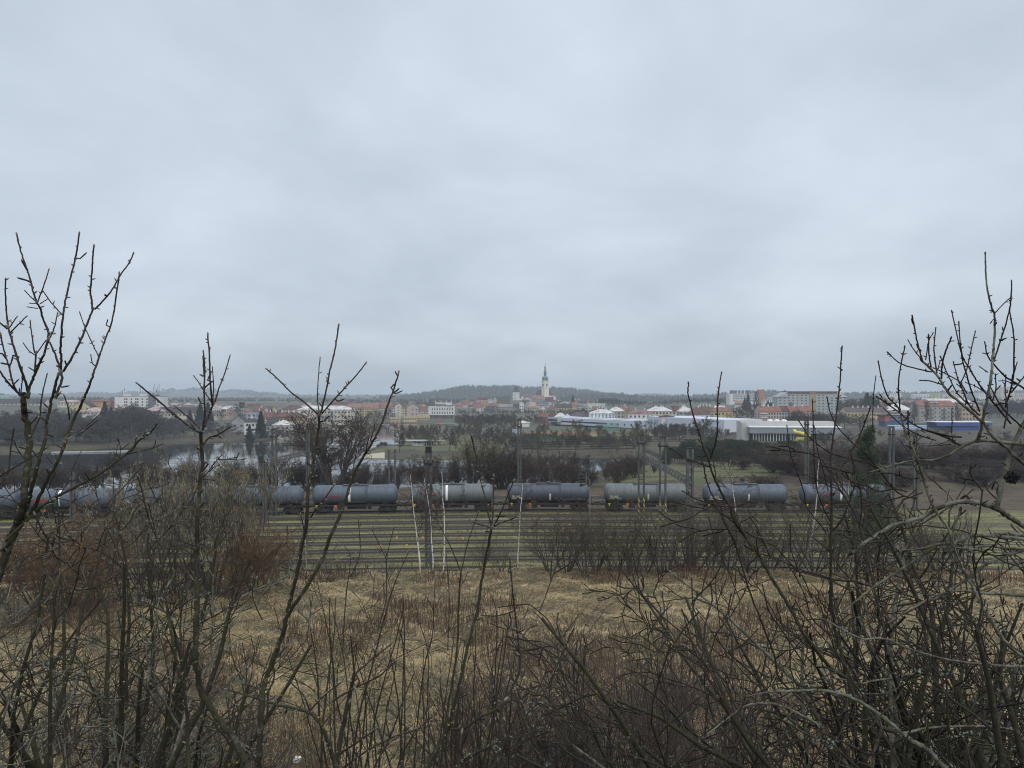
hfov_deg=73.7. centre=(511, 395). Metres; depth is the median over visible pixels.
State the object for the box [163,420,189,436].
bare tree
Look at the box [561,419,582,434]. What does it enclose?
bare tree
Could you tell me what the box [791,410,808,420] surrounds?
bare tree
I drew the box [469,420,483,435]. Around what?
bare tree
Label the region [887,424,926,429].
open stand
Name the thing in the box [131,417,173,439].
bare tree
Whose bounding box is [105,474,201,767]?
sapling tree
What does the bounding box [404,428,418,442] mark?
bare tree
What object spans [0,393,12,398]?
domed hall
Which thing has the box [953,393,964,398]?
apartment block
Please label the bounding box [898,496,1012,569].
bare shrub
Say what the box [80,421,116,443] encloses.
bare tree
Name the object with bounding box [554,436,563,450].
bare tree
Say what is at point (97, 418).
bare tree
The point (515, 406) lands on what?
house
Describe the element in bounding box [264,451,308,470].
gantry beam
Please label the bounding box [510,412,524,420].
bare tree
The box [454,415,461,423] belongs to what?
bare tree
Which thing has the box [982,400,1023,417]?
edge wood
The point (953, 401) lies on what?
house
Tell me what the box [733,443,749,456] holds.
pine tree
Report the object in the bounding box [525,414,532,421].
bare tree
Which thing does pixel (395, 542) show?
railway track
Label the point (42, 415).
bare tree
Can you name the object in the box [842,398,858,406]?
bare tree
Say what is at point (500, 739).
sapling tree
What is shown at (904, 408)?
house
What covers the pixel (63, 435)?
bare tree
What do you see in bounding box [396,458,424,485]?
bare shrub
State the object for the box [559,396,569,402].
house
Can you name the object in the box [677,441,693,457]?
pine tree
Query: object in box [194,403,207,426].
spruce tree
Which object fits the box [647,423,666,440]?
bare tree
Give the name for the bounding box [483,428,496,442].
bare tree
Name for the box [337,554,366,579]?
bare shrub
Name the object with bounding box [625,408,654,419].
house
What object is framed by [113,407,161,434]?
bare tree
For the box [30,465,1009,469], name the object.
overhead wire
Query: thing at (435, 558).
railway track
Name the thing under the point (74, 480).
catenary mast
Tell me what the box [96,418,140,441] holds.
bare tree
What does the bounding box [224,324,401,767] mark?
sapling tree
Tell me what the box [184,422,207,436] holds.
bare tree
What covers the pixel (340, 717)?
bare shrub
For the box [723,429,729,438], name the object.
bare tree
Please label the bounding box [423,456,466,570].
birch tree
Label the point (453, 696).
bare shrub
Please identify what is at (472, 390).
hill forest
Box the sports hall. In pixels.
[548,416,762,433]
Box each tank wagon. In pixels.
[0,489,29,518]
[10,487,119,516]
[108,485,218,516]
[211,485,309,514]
[304,483,404,512]
[402,482,500,511]
[500,481,596,510]
[596,481,694,510]
[694,482,795,511]
[792,482,894,511]
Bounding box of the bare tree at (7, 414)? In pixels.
[1,411,30,420]
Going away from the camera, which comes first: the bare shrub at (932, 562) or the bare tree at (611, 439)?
the bare shrub at (932, 562)
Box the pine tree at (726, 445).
[719,438,736,453]
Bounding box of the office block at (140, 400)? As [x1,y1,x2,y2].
[114,384,167,409]
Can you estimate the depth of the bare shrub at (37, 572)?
50.90 m
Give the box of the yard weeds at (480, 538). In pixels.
[1,511,1012,571]
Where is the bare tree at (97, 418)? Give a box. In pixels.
[87,415,107,437]
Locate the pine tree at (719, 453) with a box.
[712,448,731,461]
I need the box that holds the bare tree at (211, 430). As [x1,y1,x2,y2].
[206,425,216,433]
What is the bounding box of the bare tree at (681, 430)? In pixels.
[668,424,685,440]
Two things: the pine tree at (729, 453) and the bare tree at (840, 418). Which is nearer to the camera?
the pine tree at (729, 453)
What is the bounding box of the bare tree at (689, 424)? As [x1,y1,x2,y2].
[680,423,690,435]
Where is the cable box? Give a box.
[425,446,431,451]
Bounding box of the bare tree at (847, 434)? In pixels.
[836,430,856,441]
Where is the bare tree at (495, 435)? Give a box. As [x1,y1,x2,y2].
[484,426,498,447]
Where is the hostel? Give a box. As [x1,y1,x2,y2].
[772,391,847,413]
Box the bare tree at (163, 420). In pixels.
[149,414,169,436]
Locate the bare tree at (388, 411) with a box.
[386,408,395,418]
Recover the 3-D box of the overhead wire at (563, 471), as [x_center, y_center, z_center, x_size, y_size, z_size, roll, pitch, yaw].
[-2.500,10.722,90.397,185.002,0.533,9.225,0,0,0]
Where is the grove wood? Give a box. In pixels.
[598,398,645,406]
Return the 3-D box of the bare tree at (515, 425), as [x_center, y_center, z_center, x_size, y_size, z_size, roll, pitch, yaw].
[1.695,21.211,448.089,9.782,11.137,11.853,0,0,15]
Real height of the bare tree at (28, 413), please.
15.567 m
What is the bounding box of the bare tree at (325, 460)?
[283,408,385,484]
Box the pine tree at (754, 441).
[743,439,758,460]
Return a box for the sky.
[0,0,1023,395]
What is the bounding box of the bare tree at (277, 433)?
[268,424,289,438]
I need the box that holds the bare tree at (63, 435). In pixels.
[41,419,83,442]
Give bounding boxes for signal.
[580,474,590,528]
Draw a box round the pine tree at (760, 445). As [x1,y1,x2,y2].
[756,442,770,448]
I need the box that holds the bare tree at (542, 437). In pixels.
[536,430,547,441]
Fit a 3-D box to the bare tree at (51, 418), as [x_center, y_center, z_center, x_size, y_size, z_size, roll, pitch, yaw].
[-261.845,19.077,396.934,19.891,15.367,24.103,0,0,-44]
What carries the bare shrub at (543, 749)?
on the ground at (1012, 498)
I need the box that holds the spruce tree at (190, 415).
[187,410,193,421]
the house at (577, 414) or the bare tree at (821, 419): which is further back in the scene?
the house at (577, 414)
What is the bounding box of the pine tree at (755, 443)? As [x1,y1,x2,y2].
[745,442,763,453]
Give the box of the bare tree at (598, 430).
[595,424,602,433]
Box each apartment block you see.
[89,399,111,407]
[280,410,308,421]
[292,421,317,437]
[347,403,362,415]
[362,403,379,417]
[379,402,392,417]
[392,403,407,417]
[407,403,418,415]
[709,405,732,417]
[754,404,781,420]
[779,406,789,420]
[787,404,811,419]
[839,406,890,419]
[883,393,901,399]
[909,401,955,422]
[911,394,929,399]
[926,393,940,398]
[941,393,952,398]
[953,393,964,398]
[974,393,989,399]
[995,387,1014,399]
[1015,393,1023,399]
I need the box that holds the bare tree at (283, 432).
[277,425,295,439]
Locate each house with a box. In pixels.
[57,400,79,407]
[72,401,96,411]
[82,407,101,418]
[148,405,165,418]
[209,404,222,410]
[212,409,220,419]
[221,405,232,410]
[221,410,232,419]
[231,416,247,431]
[237,410,248,417]
[244,416,259,434]
[246,403,262,407]
[247,412,258,418]
[253,406,275,411]
[256,406,267,410]
[263,410,273,423]
[266,418,280,434]
[271,410,278,417]
[272,420,294,438]
[277,410,286,417]
[304,413,316,420]
[417,414,429,419]
[419,406,427,413]
[461,401,469,406]
[476,405,483,412]
[477,397,487,403]
[482,400,489,406]
[483,406,493,412]
[490,403,497,407]
[492,396,509,400]
[497,401,509,403]
[498,404,512,410]
[513,404,518,411]
[516,420,529,426]
[519,403,523,411]
[527,404,538,410]
[532,395,543,399]
[535,411,548,423]
[536,400,548,406]
[545,396,553,404]
[548,411,556,416]
[555,404,571,410]
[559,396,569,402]
[570,412,586,416]
[571,402,578,409]
[578,400,586,405]
[587,403,605,410]
[589,408,615,417]
[609,405,624,418]
[621,405,629,418]
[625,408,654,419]
[647,405,671,415]
[659,415,674,424]
[670,406,678,415]
[677,404,690,415]
[687,405,709,416]
[700,404,711,412]
[762,398,771,405]
[887,403,909,414]
[921,399,972,404]
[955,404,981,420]
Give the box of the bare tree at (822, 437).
[817,430,840,447]
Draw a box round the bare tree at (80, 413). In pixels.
[70,410,87,419]
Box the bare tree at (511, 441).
[507,436,516,447]
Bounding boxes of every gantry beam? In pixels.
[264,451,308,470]
[640,454,689,486]
[642,447,663,462]
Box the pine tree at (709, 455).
[703,447,718,463]
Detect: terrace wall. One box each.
[514,445,636,446]
[515,442,641,445]
[521,448,632,449]
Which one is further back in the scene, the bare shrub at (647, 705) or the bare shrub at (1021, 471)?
the bare shrub at (1021, 471)
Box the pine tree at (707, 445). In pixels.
[700,442,717,464]
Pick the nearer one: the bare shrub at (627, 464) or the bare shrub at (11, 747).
the bare shrub at (11, 747)
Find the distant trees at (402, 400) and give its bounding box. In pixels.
[11,396,1023,403]
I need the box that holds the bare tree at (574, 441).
[568,434,580,452]
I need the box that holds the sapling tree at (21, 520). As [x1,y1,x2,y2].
[0,231,157,583]
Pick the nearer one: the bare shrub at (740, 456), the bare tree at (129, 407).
the bare shrub at (740, 456)
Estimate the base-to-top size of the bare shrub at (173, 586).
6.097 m
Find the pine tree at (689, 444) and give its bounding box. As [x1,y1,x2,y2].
[682,442,700,463]
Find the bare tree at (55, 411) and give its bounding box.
[42,407,65,418]
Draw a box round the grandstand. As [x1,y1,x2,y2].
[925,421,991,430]
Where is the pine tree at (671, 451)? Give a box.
[669,449,678,461]
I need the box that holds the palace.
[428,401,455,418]
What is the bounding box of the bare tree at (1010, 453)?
[681,251,1023,767]
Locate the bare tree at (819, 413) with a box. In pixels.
[810,409,828,420]
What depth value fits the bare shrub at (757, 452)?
175.56 m
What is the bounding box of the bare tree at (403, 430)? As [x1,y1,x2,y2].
[393,423,407,436]
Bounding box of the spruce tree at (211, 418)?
[201,402,214,424]
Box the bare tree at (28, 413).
[16,409,40,419]
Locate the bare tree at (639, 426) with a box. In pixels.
[634,420,642,430]
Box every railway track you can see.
[0,509,917,519]
[0,514,863,525]
[0,520,915,531]
[0,526,855,538]
[1,565,1023,582]
[2,532,967,544]
[6,555,1023,571]
[8,501,721,510]
[10,547,1023,561]
[18,539,1023,550]
[117,496,799,503]
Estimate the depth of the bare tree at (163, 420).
429.85 m
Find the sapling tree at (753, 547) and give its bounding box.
[668,372,896,733]
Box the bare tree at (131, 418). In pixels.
[113,409,165,438]
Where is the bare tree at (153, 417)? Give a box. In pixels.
[132,413,179,438]
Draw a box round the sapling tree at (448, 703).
[341,511,502,767]
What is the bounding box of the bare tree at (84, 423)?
[66,420,91,442]
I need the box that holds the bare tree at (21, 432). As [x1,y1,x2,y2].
[0,420,44,445]
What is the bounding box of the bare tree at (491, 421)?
[487,417,495,424]
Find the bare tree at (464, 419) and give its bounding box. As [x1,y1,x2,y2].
[459,414,471,427]
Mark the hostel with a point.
(796, 398)
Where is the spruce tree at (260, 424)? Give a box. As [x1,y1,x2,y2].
[253,411,269,437]
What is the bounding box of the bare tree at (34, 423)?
[0,418,52,443]
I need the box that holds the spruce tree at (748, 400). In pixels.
[746,393,750,409]
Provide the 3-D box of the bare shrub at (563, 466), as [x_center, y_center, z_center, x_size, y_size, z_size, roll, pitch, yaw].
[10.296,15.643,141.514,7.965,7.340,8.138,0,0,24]
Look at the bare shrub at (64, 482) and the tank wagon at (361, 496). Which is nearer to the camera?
the tank wagon at (361, 496)
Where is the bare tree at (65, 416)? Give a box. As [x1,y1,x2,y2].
[57,410,73,418]
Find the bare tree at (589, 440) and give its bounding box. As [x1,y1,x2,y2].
[583,435,591,447]
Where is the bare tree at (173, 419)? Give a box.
[164,417,188,433]
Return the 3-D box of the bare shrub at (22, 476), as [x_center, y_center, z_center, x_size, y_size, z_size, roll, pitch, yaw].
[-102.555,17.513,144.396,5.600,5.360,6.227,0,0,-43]
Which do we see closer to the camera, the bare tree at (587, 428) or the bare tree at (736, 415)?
the bare tree at (587, 428)
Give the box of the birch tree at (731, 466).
[711,439,756,567]
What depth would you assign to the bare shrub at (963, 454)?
156.29 m
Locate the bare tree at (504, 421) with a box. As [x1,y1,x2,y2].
[497,417,508,426]
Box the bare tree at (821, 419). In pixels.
[814,411,829,420]
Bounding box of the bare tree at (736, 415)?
[735,410,744,417]
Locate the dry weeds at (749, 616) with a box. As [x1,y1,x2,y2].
[0,561,1023,767]
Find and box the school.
[296,406,354,424]
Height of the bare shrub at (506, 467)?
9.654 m
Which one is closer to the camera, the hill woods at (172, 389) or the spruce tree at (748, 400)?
the spruce tree at (748, 400)
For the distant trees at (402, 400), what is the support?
on the ground at (1012, 498)
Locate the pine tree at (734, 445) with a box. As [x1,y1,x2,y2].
[727,441,742,458]
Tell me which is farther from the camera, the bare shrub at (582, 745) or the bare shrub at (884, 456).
the bare shrub at (884, 456)
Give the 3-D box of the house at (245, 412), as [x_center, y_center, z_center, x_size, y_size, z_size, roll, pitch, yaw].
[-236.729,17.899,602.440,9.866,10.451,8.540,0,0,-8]
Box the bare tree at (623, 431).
[619,428,625,437]
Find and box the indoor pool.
[737,419,841,440]
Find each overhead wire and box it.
[0,439,848,443]
[0,456,977,461]
[24,458,987,462]
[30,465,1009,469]
[31,471,1000,475]
[33,441,957,445]
[129,477,1023,482]
[137,459,935,463]
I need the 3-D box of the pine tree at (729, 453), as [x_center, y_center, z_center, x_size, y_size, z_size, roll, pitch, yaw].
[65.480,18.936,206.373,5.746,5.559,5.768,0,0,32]
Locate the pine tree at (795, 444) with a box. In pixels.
[784,440,801,447]
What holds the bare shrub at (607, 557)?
on the ground at (1012, 498)
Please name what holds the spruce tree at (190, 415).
on the ground at (1012, 498)
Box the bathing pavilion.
[405,440,444,445]
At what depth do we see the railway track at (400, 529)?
93.07 m
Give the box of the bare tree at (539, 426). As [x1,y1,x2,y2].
[536,424,544,432]
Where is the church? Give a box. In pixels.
[536,366,555,399]
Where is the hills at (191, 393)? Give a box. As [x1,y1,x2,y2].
[87,389,272,396]
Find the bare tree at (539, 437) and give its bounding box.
[533,434,541,445]
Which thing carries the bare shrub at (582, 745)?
on the ground at (1012, 498)
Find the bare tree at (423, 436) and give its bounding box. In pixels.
[418,431,428,439]
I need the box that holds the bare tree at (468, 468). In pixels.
[452,433,507,483]
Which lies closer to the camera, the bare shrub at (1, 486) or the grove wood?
the bare shrub at (1, 486)
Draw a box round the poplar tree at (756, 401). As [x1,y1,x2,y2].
[753,390,760,406]
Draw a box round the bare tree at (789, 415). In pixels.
[780,410,798,420]
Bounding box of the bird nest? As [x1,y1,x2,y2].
[1003,471,1020,483]
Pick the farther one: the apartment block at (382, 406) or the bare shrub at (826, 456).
the apartment block at (382, 406)
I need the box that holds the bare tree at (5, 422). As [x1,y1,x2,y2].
[0,418,24,444]
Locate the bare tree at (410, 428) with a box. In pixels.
[408,426,418,436]
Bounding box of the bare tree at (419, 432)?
[412,426,425,439]
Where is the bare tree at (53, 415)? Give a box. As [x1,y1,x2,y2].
[32,412,67,428]
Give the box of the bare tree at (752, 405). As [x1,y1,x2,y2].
[749,403,760,416]
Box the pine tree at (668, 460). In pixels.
[657,454,673,464]
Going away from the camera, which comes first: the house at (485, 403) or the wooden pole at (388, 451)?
the wooden pole at (388, 451)
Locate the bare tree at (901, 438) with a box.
[884,429,913,443]
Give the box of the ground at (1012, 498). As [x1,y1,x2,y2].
[0,396,1023,767]
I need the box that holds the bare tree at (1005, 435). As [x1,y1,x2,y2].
[997,431,1012,439]
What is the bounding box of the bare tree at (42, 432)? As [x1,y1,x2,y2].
[17,421,59,442]
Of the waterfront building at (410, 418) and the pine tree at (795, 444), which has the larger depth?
the waterfront building at (410, 418)
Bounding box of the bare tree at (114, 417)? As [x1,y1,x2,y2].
[100,411,136,440]
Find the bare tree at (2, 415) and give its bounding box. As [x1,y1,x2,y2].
[0,410,14,419]
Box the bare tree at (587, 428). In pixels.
[582,425,591,434]
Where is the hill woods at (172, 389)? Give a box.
[4,387,415,396]
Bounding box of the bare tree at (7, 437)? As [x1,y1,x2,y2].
[0,423,24,444]
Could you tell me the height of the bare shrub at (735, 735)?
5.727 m
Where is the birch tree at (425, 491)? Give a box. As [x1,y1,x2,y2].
[410,463,446,569]
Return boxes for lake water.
[0,423,656,488]
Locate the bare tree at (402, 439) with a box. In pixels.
[392,432,406,452]
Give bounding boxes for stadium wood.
[835,402,1018,416]
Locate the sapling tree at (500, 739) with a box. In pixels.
[423,434,575,767]
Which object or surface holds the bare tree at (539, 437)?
on the ground at (1012, 498)
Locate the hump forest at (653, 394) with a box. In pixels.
[639,393,673,395]
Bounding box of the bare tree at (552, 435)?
[544,433,554,441]
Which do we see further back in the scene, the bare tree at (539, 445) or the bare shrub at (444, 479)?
the bare tree at (539, 445)
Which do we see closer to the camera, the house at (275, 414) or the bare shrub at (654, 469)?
the bare shrub at (654, 469)
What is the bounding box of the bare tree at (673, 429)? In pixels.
[669,423,678,436]
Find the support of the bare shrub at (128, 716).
on the ground at (1012, 498)
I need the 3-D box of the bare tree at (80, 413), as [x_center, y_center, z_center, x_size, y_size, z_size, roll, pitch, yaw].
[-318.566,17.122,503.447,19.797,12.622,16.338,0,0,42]
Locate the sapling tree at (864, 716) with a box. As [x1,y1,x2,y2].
[786,345,952,767]
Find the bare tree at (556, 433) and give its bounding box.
[549,430,557,438]
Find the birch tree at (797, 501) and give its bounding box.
[786,434,843,570]
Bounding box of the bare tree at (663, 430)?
[657,424,668,436]
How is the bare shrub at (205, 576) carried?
on the ground at (1012, 498)
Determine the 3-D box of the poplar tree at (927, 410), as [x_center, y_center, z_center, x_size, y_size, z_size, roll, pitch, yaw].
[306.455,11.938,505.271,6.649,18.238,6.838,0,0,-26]
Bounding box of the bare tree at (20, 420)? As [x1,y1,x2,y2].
[10,419,33,442]
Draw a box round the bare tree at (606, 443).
[602,434,614,452]
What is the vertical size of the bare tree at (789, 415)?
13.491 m
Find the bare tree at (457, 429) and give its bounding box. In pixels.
[454,424,462,437]
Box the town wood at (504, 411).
[458,409,586,414]
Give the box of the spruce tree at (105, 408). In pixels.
[99,401,108,416]
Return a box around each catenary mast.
[69,471,76,525]
[262,463,266,524]
[270,428,277,515]
[306,433,309,502]
[424,452,432,570]
[517,419,521,482]
[636,434,645,518]
[658,436,667,527]
[685,447,694,567]
[804,417,809,483]
[887,426,895,503]
[912,435,918,509]
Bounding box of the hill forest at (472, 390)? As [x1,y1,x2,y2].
[379,384,610,399]
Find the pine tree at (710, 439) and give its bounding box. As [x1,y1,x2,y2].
[698,435,718,445]
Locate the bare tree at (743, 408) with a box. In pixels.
[739,406,750,416]
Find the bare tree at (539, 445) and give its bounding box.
[537,442,545,451]
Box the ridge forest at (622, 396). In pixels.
[564,392,719,400]
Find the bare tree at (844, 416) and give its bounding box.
[838,413,852,428]
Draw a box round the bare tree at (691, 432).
[686,427,695,438]
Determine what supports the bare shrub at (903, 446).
on the ground at (1012, 498)
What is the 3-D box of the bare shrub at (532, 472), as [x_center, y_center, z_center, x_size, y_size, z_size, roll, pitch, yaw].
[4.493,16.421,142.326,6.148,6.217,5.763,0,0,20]
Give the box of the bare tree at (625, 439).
[621,435,631,450]
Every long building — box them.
[0,399,48,405]
[160,407,203,419]
[281,405,302,412]
[330,402,355,405]
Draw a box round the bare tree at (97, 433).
[83,419,115,441]
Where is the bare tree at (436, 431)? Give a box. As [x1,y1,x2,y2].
[425,424,444,443]
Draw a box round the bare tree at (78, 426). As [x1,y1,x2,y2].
[51,416,94,441]
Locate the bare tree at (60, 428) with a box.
[36,416,80,445]
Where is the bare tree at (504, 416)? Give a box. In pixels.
[500,413,508,422]
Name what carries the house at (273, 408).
on the ground at (1012, 498)
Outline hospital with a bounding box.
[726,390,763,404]
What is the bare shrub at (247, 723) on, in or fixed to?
on the ground at (1012, 498)
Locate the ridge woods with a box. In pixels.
[660,389,1023,397]
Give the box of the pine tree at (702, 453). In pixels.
[696,449,711,461]
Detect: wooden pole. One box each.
[387,449,389,483]
[393,449,396,484]
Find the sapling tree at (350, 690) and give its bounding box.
[331,633,434,767]
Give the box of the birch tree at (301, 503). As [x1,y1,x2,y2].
[290,500,318,566]
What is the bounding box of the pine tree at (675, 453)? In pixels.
[672,449,681,462]
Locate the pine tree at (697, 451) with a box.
[689,448,702,464]
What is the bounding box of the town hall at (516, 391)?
[513,386,522,399]
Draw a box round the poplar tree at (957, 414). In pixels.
[953,404,960,420]
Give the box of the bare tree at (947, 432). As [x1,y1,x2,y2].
[942,429,953,442]
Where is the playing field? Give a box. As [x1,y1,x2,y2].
[558,433,652,436]
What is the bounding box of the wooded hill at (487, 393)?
[433,390,576,398]
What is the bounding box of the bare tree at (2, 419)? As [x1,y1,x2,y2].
[0,417,24,439]
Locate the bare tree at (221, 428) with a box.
[215,425,228,434]
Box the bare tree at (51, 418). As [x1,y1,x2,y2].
[48,416,73,441]
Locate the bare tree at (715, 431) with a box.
[711,427,722,439]
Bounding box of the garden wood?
[556,408,731,416]
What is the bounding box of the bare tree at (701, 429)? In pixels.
[695,427,707,437]
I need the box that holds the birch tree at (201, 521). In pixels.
[183,495,221,548]
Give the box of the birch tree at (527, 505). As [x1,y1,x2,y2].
[506,469,545,566]
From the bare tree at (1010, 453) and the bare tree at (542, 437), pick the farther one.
the bare tree at (542, 437)
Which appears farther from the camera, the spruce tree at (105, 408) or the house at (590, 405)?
the house at (590, 405)
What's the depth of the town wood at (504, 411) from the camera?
809.34 m
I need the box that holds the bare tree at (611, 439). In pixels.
[606,434,615,449]
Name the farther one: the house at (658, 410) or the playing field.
the house at (658, 410)
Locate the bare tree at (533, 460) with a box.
[519,454,538,482]
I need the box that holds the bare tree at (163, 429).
[152,424,175,438]
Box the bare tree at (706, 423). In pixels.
[690,416,716,438]
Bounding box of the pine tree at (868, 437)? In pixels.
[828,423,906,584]
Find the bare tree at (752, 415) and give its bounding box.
[746,410,753,418]
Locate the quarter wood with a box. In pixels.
[211,405,332,420]
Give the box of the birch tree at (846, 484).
[818,456,862,565]
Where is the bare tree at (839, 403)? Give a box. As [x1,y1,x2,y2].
[836,400,849,410]
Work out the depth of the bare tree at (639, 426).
429.53 m
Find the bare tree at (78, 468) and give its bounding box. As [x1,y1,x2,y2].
[58,452,131,487]
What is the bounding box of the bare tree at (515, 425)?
[509,419,522,430]
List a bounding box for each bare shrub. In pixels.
[0,438,331,767]
[0,440,302,767]
[0,462,13,485]
[0,463,204,767]
[0,466,17,488]
[0,495,384,767]
[0,505,70,604]
[0,512,96,610]
[0,522,116,618]
[0,529,88,626]
[0,554,323,767]
[0,627,167,756]
[1,503,138,603]
[3,467,33,489]
[5,465,20,488]
[6,661,225,767]
[10,466,39,488]
[31,464,65,488]
[34,466,46,488]
[36,511,158,601]
[48,529,158,615]
[53,696,251,767]
[54,466,82,487]
[67,465,87,487]
[67,674,235,767]
[72,646,248,767]
[76,448,210,598]
[77,465,95,487]
[80,525,171,598]
[82,462,204,602]
[84,468,105,487]
[103,450,224,595]
[117,531,194,596]
[120,455,162,487]
[135,533,211,596]
[142,648,296,767]
[146,707,317,767]
[149,692,337,767]
[153,453,268,592]
[154,437,254,593]
[154,466,175,485]
[160,542,229,595]
[167,465,187,484]
[169,445,296,598]
[176,455,210,482]
[177,462,208,486]
[184,542,408,767]
[191,523,296,598]
[203,465,293,591]
[203,527,290,600]
[207,466,231,484]
[215,460,253,479]
[225,465,250,485]
[230,519,315,596]
[238,460,263,484]
[246,534,301,585]
[256,471,278,484]
[257,449,301,485]
[268,525,464,767]
[277,542,316,581]
[280,464,312,485]
[289,461,321,487]
[290,560,465,767]
[300,455,339,484]
[302,545,350,581]
[332,471,346,484]
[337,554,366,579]
[341,468,364,484]
[347,465,372,483]
[350,461,383,484]
[352,607,536,767]
[362,635,514,767]
[370,474,387,484]
[372,460,399,483]
[390,661,559,767]
[392,465,404,488]
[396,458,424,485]
[402,508,542,767]
[416,453,449,483]
[425,673,624,767]
[426,583,565,767]
[431,631,621,767]
[438,471,449,483]
[439,454,476,482]
[441,630,599,757]
[455,527,507,570]
[459,660,640,767]
[462,582,700,767]
[467,445,536,488]
[471,466,492,484]
[477,538,519,571]
[481,445,1023,767]
[483,448,527,488]
[492,546,1023,767]
[502,451,532,482]
[503,690,658,767]
[506,434,1023,767]
[509,498,597,572]
[511,491,619,572]
[516,473,1023,767]
[522,460,547,482]
[526,464,1023,767]
[528,667,717,767]
[531,447,570,482]
[536,463,553,482]
[538,505,633,575]
[540,455,579,482]
[547,457,1023,767]
[554,496,632,570]
[560,618,752,757]
[561,696,787,767]
[562,634,675,767]
[565,451,594,479]
[565,631,738,767]
[566,461,583,482]
[571,491,675,575]
[571,504,657,572]
[579,465,601,486]
[582,511,1023,767]
[587,489,686,573]
[593,670,802,767]
[595,498,1023,767]
[600,466,611,478]
[606,461,627,482]
[608,453,636,479]
[614,609,730,740]
[615,490,712,579]
[619,451,647,477]
[636,493,732,570]
[637,660,796,767]
[649,462,658,472]
[657,493,749,571]
[658,491,767,570]
[676,643,820,767]
[679,499,772,570]
[688,681,854,767]
[700,490,809,573]
[715,514,1023,767]
[723,456,755,469]
[725,446,754,461]
[728,487,835,572]
[733,489,817,570]
[738,447,762,463]
[745,446,782,460]
[745,471,789,483]
[754,454,788,472]
[757,445,803,467]
[761,441,803,453]
[762,450,811,473]
[765,493,887,572]
[780,493,880,572]
[781,449,822,466]
[783,458,821,471]
[794,455,840,470]
[797,465,839,483]
[804,503,902,570]
[809,450,845,466]
[811,469,854,483]
[817,445,880,467]
[834,462,869,479]
[836,441,866,450]
[836,492,946,571]
[858,445,907,463]
[864,468,906,484]
[880,444,911,464]
[881,466,934,486]
[885,503,962,567]
[887,442,929,452]
[889,493,994,567]
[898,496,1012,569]
[900,443,960,468]
[924,453,961,467]
[929,463,977,480]
[935,441,979,461]
[944,446,993,464]
[947,461,973,469]
[953,464,1003,486]
[954,457,992,471]
[955,472,979,483]
[964,446,1001,464]
[974,446,1023,465]
[982,443,1017,453]
[986,460,1021,474]
[995,438,1022,446]
[999,438,1023,459]
[1010,463,1023,479]
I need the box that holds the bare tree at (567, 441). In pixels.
[563,435,573,447]
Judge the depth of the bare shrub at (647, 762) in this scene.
4.13 m
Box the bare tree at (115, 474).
[102,457,159,488]
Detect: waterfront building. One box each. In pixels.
[390,417,401,422]
[403,416,417,421]
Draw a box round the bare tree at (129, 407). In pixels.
[108,403,151,429]
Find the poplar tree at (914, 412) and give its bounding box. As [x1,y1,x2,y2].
[912,402,918,421]
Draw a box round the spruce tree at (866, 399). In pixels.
[859,392,871,406]
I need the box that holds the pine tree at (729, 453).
[719,449,736,464]
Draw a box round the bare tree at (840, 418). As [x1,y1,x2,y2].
[827,412,845,424]
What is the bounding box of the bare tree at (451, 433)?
[443,429,456,450]
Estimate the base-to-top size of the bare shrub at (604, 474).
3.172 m
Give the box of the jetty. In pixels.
[51,450,128,452]
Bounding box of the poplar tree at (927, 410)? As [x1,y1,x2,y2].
[922,400,930,422]
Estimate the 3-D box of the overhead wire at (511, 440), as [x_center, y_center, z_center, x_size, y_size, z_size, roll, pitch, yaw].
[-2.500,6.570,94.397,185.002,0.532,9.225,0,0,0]
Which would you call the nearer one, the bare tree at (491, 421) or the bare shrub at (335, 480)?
the bare shrub at (335, 480)
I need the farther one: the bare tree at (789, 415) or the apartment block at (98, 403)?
the apartment block at (98, 403)
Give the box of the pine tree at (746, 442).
[737,441,750,460]
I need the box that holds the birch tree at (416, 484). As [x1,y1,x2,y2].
[396,453,433,569]
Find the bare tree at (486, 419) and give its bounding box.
[481,415,489,427]
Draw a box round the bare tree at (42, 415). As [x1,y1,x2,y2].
[28,410,53,423]
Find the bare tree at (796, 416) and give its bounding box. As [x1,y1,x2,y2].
[786,410,804,420]
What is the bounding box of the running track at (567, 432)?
[521,432,628,433]
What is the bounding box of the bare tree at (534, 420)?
[530,414,538,424]
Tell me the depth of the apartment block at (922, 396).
1500.00 m
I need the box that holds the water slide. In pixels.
[792,429,810,440]
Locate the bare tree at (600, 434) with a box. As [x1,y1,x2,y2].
[596,431,603,445]
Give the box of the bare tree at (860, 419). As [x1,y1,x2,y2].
[840,413,873,430]
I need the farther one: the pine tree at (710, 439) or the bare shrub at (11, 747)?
the pine tree at (710, 439)
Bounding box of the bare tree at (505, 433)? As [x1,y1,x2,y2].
[499,428,511,442]
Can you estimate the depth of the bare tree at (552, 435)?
366.53 m
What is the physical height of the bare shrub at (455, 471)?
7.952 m
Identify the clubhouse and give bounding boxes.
[874,412,912,425]
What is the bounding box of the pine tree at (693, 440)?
[681,439,698,450]
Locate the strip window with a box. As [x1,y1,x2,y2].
[561,421,606,423]
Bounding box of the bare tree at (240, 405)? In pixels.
[233,401,246,411]
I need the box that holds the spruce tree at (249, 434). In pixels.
[243,424,255,440]
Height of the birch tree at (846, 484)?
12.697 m
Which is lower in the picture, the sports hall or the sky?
the sports hall
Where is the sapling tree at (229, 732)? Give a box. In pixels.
[135,332,288,767]
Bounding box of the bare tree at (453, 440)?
[449,433,462,448]

